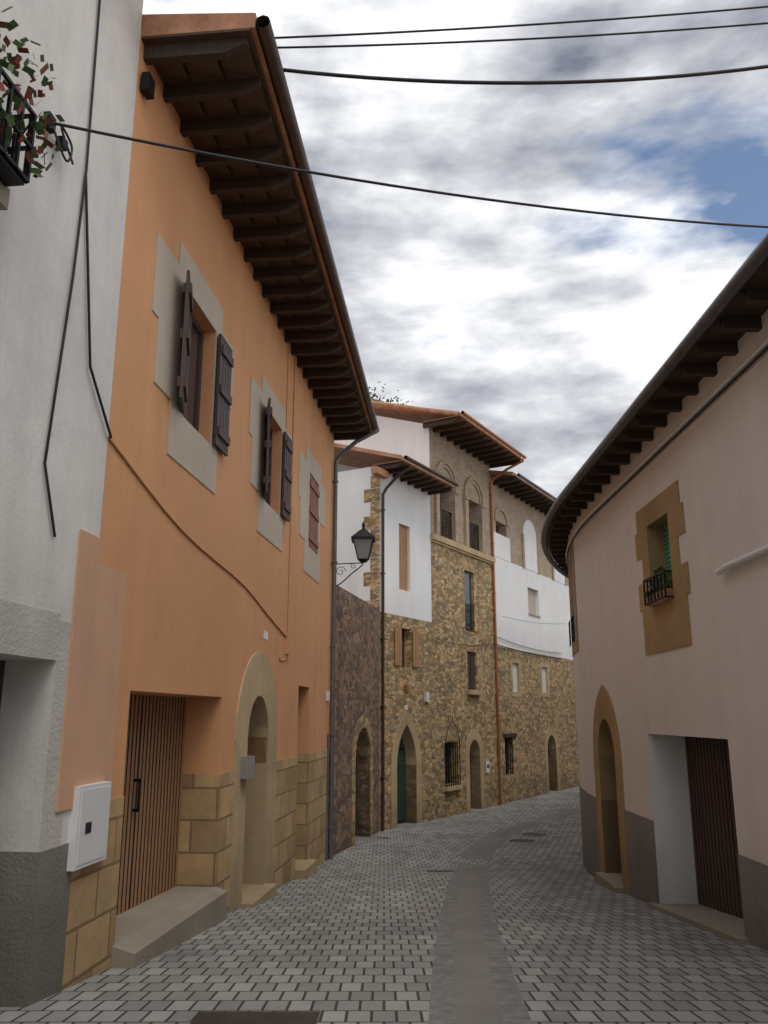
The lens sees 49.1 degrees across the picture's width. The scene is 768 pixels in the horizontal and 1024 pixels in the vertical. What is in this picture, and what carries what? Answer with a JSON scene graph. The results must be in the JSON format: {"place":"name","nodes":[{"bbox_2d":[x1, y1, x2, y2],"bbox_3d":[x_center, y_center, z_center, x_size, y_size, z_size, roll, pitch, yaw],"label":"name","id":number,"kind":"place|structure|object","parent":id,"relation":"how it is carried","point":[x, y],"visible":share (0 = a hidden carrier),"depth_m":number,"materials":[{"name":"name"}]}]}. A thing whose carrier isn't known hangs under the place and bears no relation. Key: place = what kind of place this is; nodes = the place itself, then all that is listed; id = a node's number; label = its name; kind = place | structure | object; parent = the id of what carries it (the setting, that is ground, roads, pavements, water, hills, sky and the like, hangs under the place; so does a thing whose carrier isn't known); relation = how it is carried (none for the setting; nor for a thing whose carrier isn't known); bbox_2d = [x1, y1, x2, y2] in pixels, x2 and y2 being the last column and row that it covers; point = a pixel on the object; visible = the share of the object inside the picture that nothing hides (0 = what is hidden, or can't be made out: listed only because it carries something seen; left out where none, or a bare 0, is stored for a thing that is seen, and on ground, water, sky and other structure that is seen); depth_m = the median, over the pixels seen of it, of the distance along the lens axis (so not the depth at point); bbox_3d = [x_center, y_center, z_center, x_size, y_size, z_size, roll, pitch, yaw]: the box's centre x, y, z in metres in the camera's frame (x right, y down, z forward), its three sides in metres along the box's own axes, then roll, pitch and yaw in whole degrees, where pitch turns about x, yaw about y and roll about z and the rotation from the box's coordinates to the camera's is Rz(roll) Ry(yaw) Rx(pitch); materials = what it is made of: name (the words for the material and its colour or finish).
{"place":"outdoors","nodes":[
{"label":"outdoors","id":0,"kind":"place"},
{"bbox_2d":[0,786,767,1023],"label":"pavement","id":1,"kind":"structure","parent":0,"point":[348,936],"depth_m":7.85,"materials":[{"name":"grey stone"}]},
{"bbox_2d":[0,0,142,1006],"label":"white building","id":2,"kind":"structure","parent":1,"relation":"on","point":[39,219],"depth_m":6.28,"materials":[{"name":"paint"}]},
{"bbox_2d":[0,65,36,186],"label":"balcony railing","id":3,"kind":"object","parent":2,"relation":"on","point":[12,173],"depth_m":5.36,"materials":[{"name":"black metal"}]},
{"bbox_2d":[0,6,64,177],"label":"geranium leaves","id":4,"kind":"object","parent":2,"relation":"on","point":[12,65],"visible":0.89,"depth_m":5.38,"materials":[{"name":"green plant"}]},
{"bbox_2d":[52,123,73,164],"bbox_3d":[-2.451,-2.819,6.470,0.081,0.318,0.317,-3,-14,13],"label":"cable coil","id":5,"kind":"object","parent":2,"relation":"attached to","point":[63,130],"visible":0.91,"depth_m":6.48,"materials":[{"name":"black rubber"}]},
{"bbox_2d":[43,0,100,536],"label":"wall cable","id":6,"kind":"structure","parent":2,"relation":"attached to","point":[69,299],"depth_m":6.66,"materials":[{"name":"black rubber"}]},
{"bbox_2d":[85,180,111,437],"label":"cable","id":7,"kind":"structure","parent":2,"relation":"attached to","point":[88,311],"depth_m":6.95,"materials":[{"name":"black rubber"}]},
{"bbox_2d":[43,71,154,151],"bbox_3d":[-2.421,-3.569,7.341,0.089,1.909,1.732,-2,-14,6],"label":"cable junction clutter","id":8,"kind":"object","parent":2,"relation":"attached to","point":[147,88],"visible":0.79,"depth_m":8.22,"materials":[{"name":"black metal"}]},
{"bbox_2d":[53,122,767,227],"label":"long cable","id":9,"kind":"object","parent":2,"relation":"attached to","point":[338,176],"visible":0.98,"depth_m":7.27,"materials":[{"name":"black rubber"}]},
{"bbox_2d":[55,24,333,990],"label":"orange house","id":10,"kind":"structure","parent":1,"relation":"on","point":[187,688],"depth_m":9.73,"materials":[{"name":"paint"}]},
{"bbox_2d":[152,232,233,493],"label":"window surround","id":11,"kind":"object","parent":10,"relation":"attached to","point":[177,289],"depth_m":9.40,"materials":[{"name":"stone"}]},
{"bbox_2d":[108,437,286,636],"bbox_3d":[-2.017,0.736,10.801,0.024,1.075,7.460,-1,-14,6],"label":"wall cable","id":12,"kind":"object","parent":10,"relation":"attached to","point":[160,504],"visible":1,"depth_m":8.99,"materials":[{"name":"rubber"}]},
{"bbox_2d":[67,631,329,870],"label":"utility boxes","id":13,"kind":"object","parent":10,"relation":"attached to","point":[88,827],"visible":1,"depth_m":6.68,"materials":[{"name":"white plastic"}]},
{"bbox_2d":[141,13,372,440],"bbox_3d":[-1.266,-3.341,14.172,1.250,0.460,12.180,-1,-14,6],"label":"roof eave","id":14,"kind":"object","parent":10,"relation":"attached to","point":[213,72],"visible":0.9,"depth_m":10.40,"materials":[{"name":"brown wood"}]},
{"bbox_2d":[255,15,378,432],"bbox_3d":[-0.684,-3.375,14.119,0.150,0.150,12.182,-1,-14,5],"label":"eave gutter","id":15,"kind":"object","parent":14,"relation":"attached to","point":[268,42],"visible":0.96,"depth_m":10.64,"materials":[{"name":"brown metal"}]},
{"bbox_2d":[249,374,292,551],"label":"window surround","id":16,"kind":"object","parent":10,"relation":"attached to","point":[266,406],"depth_m":12.98,"materials":[{"name":"stone"}]},
{"bbox_2d":[283,348,288,537],"bbox_3d":[-1.696,-1.244,14.527,0.015,3.450,0.015,6,-15,-22],"label":"orange conduit","id":17,"kind":"object","parent":10,"relation":"attached to","point":[286,418],"visible":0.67,"depth_m":14.70,"materials":[{"name":"paint"}]},
{"bbox_2d":[287,360,295,632],"bbox_3d":[-1.636,-0.360,14.886,0.022,5.000,0.022,6,-15,-22],"label":"orange conduit","id":18,"kind":"object","parent":10,"relation":"attached to","point":[291,498],"visible":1,"depth_m":14.83,"materials":[{"name":"paint"}]},
{"bbox_2d":[298,446,324,583],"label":"window surround","id":19,"kind":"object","parent":10,"relation":"attached to","point":[311,493],"depth_m":16.70,"materials":[{"name":"stone"}]},
{"bbox_2d":[326,734,328,860],"bbox_3d":[-1.192,6.074,17.668,0.041,2.700,0.041,-6,-15,22],"label":"drainpipe","id":20,"kind":"object","parent":10,"relation":"attached to","point":[327,797],"visible":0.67,"depth_m":17.67,"materials":[{"name":"metal"}]},
{"bbox_2d":[328,480,338,828],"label":"pipe brackets","id":21,"kind":"object","parent":10,"relation":"attached to","point":[333,481],"visible":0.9,"depth_m":18.61,"materials":[{"name":"brown metal"}]},
{"bbox_2d":[336,562,363,585],"bbox_3d":[-0.817,1.432,19.083,0.718,0.577,0.028,-1,-14,6],"label":"lamp bracket","id":22,"kind":"object","parent":10,"relation":"attached to","point":[350,574],"visible":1,"depth_m":19.07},
{"bbox_2d":[351,522,374,562],"bbox_3d":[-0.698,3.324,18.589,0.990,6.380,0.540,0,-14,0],"label":"street lamp","id":23,"kind":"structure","parent":22,"relation":"on","point":[362,537],"depth_m":19.02,"materials":[{"name":"black metal"}]},
{"bbox_2d":[328,429,376,859],"bbox_3d":[-0.664,2.782,18.668,1.029,9.770,0.100,-1,-14,6],"label":"drainpipe","id":24,"kind":"object","parent":10,"relation":"attached to","point":[333,642],"visible":0.91,"depth_m":18.66,"materials":[{"name":"brown metal"}]},
{"bbox_2d":[275,6,767,38],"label":"overhead cable","id":25,"kind":"object","parent":10,"relation":"attached to","point":[499,26],"visible":0.93,"depth_m":9.07,"materials":[{"name":"black rubber"}]},
{"bbox_2d":[277,22,767,48],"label":"overhead cable","id":26,"kind":"object","parent":10,"relation":"attached to","point":[495,40],"visible":0.92,"depth_m":9.11,"materials":[{"name":"black rubber"}]},
{"bbox_2d":[283,65,767,84],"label":"overhead cable","id":27,"kind":"object","parent":10,"relation":"attached to","point":[436,81],"visible":0.94,"depth_m":9.14,"materials":[{"name":"black rubber"}]},
{"bbox_2d":[190,1011,319,1023],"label":"drain grate","id":28,"kind":"object","parent":1,"relation":"on","point":[256,1017],"visible":1,"depth_m":5.47,"materials":[{"name":"metal"}]},
{"bbox_2d":[333,586,379,855],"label":"rubble garden wall","id":29,"kind":"structure","parent":1,"relation":"on","point":[356,805],"depth_m":21.05,"materials":[{"name":"stone"}]},
{"bbox_2d":[368,382,412,404],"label":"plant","id":30,"kind":"object","parent":1,"relation":"on","point":[387,400],"visible":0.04,"depth_m":43.07,"materials":[{"name":"green plant"}]},
{"bbox_2d":[334,443,452,830],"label":"white stone house","id":31,"kind":"structure","parent":1,"relation":"on","point":[409,781],"depth_m":25.30,"materials":[{"name":"white paint"}]},
{"bbox_2d":[371,466,388,478],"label":"roof beam","id":32,"kind":"structure","parent":31,"relation":"attached to","point":[379,472],"depth_m":24.62,"materials":[{"name":"brown wood"}]},
{"bbox_2d":[380,509,385,778],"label":"pipe brackets","id":33,"kind":"object","parent":31,"relation":"attached to","point":[382,639],"visible":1,"depth_m":24.00,"materials":[{"name":"black metal"}]},
{"bbox_2d":[381,464,411,830],"bbox_3d":[0.373,3.695,23.782,1.017,10.400,0.087,-8,-16,29],"label":"drainpipe","id":34,"kind":"object","parent":31,"relation":"attached to","point":[392,481],"visible":0.91,"depth_m":23.84,"materials":[{"name":"brown metal"}]},
{"bbox_2d":[373,460,453,494],"bbox_3d":[0.989,-1.030,26.300,1.000,0.170,3.550,-8,-16,29],"label":"house eave","id":35,"kind":"object","parent":31,"relation":"attached to","point":[417,478],"visible":0.92,"depth_m":26.15,"materials":[{"name":"brown wood"}]},
{"bbox_2d":[404,455,458,486],"bbox_3d":[1.517,-1.243,26.038,0.120,0.120,3.550,-8,-16,29],"label":"gutter","id":36,"kind":"object","parent":35,"relation":"attached to","point":[428,469],"visible":1,"depth_m":25.83,"materials":[{"name":"grey metal"}]},
{"bbox_2d":[404,683,428,709],"bbox_3d":[0.990,5.603,25.438,0.080,0.770,1.540,-8,-16,29],"label":"wall sign","id":37,"kind":"object","parent":31,"relation":"attached to","point":[406,689],"visible":1,"depth_m":25.05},
{"bbox_2d":[334,405,520,819],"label":"stone tower house","id":38,"kind":"structure","parent":1,"relation":"on","point":[463,675],"depth_m":29.06,"materials":[{"name":"brown stone"}]},
{"bbox_2d":[372,401,459,416],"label":"house verge tiles","id":39,"kind":"object","parent":38,"relation":"on","point":[422,409],"visible":0.2,"depth_m":28.50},
{"bbox_2d":[422,415,521,468],"bbox_3d":[3.312,-2.443,30.370,1.400,0.190,5.750,-8,-16,29],"label":"house eave","id":40,"kind":"object","parent":38,"relation":"attached to","point":[468,436],"visible":1,"depth_m":29.96,"materials":[{"name":"brown wood"}]},
{"bbox_2d":[461,411,526,458],"bbox_3d":[4.014,-2.689,30.013,0.120,0.120,5.750,-8,-16,29],"label":"gutter","id":41,"kind":"object","parent":40,"relation":"attached to","point":[480,425],"visible":1,"depth_m":29.63,"materials":[{"name":"brown metal"}]},
{"bbox_2d":[486,761,489,772],"bbox_3d":[3.633,8.914,29.405,0.025,0.400,0.270,-8,-16,29],"label":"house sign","id":42,"kind":"object","parent":38,"relation":"attached to","point":[487,767],"visible":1,"depth_m":29.38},
{"bbox_2d":[490,458,523,804],"bbox_3d":[4.731,4.304,30.978,1.437,12.900,0.097,-8,-16,29],"label":"drainpipe","id":43,"kind":"object","parent":38,"relation":"attached to","point":[495,639],"visible":0.91,"depth_m":31.23,"materials":[{"name":"brown metal"}]},
{"bbox_2d":[428,807,579,1023],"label":"drain border","id":44,"kind":"object","parent":1,"relation":"on","point":[442,1009],"visible":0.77,"depth_m":7.58,"materials":[{"name":"grey concrete"}]},
{"bbox_2d":[454,809,580,1023],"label":"drain channel","id":45,"kind":"object","parent":1,"relation":"on","point":[477,1002],"visible":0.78,"depth_m":7.63,"materials":[{"name":"concrete"}]},
{"bbox_2d":[509,839,535,841],"bbox_3d":[3.438,8.162,20.870,0.660,0.011,0.660,0,-14,0],"label":"manhole cover","id":46,"kind":"object","parent":1,"relation":"on","point":[521,840],"visible":1,"depth_m":20.88,"materials":[{"name":"metal"}]},
{"bbox_2d":[478,811,580,1023],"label":"drain border","id":47,"kind":"object","parent":1,"relation":"on","point":[513,1008],"visible":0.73,"depth_m":7.58,"materials":[{"name":"grey stone"}]},
{"bbox_2d":[522,833,546,835],"bbox_3d":[3.961,8.484,22.122,0.660,0.009,0.660,0,-14,0],"label":"manhole cover","id":48,"kind":"object","parent":1,"relation":"on","point":[535,834],"visible":1,"depth_m":22.05,"materials":[{"name":"metal"}]},
{"bbox_2d":[490,470,579,803],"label":"white stone house","id":49,"kind":"structure","parent":1,"relation":"on","point":[538,732],"depth_m":34.49,"materials":[{"name":"white paint"}]},
{"bbox_2d":[493,476,553,514],"bbox_3d":[10.945,1.348,43.363,1.100,0.170,25.300,-8,-16,29],"label":"house eave","id":50,"kind":"object","parent":49,"relation":"attached to","point":[526,493],"visible":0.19,"depth_m":34.59,"materials":[{"name":"brown wood"}]},
{"bbox_2d":[517,473,556,499],"bbox_3d":[11.516,1.130,43.077,0.120,0.120,25.300,-8,-16,29],"label":"gutter","id":51,"kind":"object","parent":50,"relation":"attached to","point":[535,486],"visible":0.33,"depth_m":33.97,"materials":[{"name":"grey metal"}]},
{"bbox_2d":[498,637,555,652],"bbox_3d":[6.073,5.519,34.496,0.024,0.230,7.402,-8,-16,29],"label":"house cable","id":52,"kind":"object","parent":49,"relation":"attached to","point":[527,647],"visible":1,"depth_m":34.12,"materials":[{"name":"black plastic"}]},
{"bbox_2d":[498,645,561,658],"bbox_3d":[6.073,5.765,34.437,0.036,0.148,7.401,-8,-16,29],"label":"house cable","id":53,"kind":"object","parent":49,"relation":"attached to","point":[529,653],"visible":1,"depth_m":34.10,"materials":[{"name":"black plastic"}]},
{"bbox_2d":[567,310,767,950],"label":"pink house","id":54,"kind":"structure","parent":1,"relation":"on","point":[671,698],"depth_m":10.48,"materials":[{"name":"paint"}]},
{"bbox_2d":[547,258,767,573],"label":"roof eave","id":55,"kind":"object","parent":54,"relation":"on","point":[741,314],"visible":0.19,"depth_m":9.94,"materials":[{"name":"brown wood"}]},
{"bbox_2d":[541,233,767,577],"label":"gutter","id":56,"kind":"object","parent":55,"relation":"attached to","point":[755,260],"visible":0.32,"depth_m":9.03,"materials":[{"name":"brown metal"}]},
{"bbox_2d":[643,570,673,606],"bbox_3d":[3.640,0.998,10.844,0.320,0.360,0.850,0,-14,0],"label":"balcony railing","id":57,"kind":"object","parent":54,"relation":"on","point":[664,595],"visible":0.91,"depth_m":10.73,"materials":[{"name":"black metal"}]},
{"bbox_2d":[645,566,672,596],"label":"planter leaves","id":58,"kind":"object","parent":57,"relation":"on","point":[669,582],"visible":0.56,"depth_m":10.79,"materials":[{"name":"green plant"}]},
{"bbox_2d":[565,338,767,563],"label":"wall cable","id":59,"kind":"object","parent":54,"relation":"on","point":[759,349],"visible":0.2,"depth_m":10.01,"materials":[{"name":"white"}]},
{"bbox_2d":[566,346,767,566],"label":"wall cable","id":60,"kind":"object","parent":54,"relation":"on","point":[709,403],"visible":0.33,"depth_m":10.11,"materials":[{"name":"black"}]},
{"bbox_2d":[715,545,767,575],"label":"wall pipe","id":61,"kind":"object","parent":54,"relation":"attached to","point":[723,568],"visible":1,"depth_m":8.28,"materials":[{"name":"white"}]},
{"bbox_2d":[142,0,767,497],"label":"sky","id":62,"kind":"structure","parent":0,"point":[542,326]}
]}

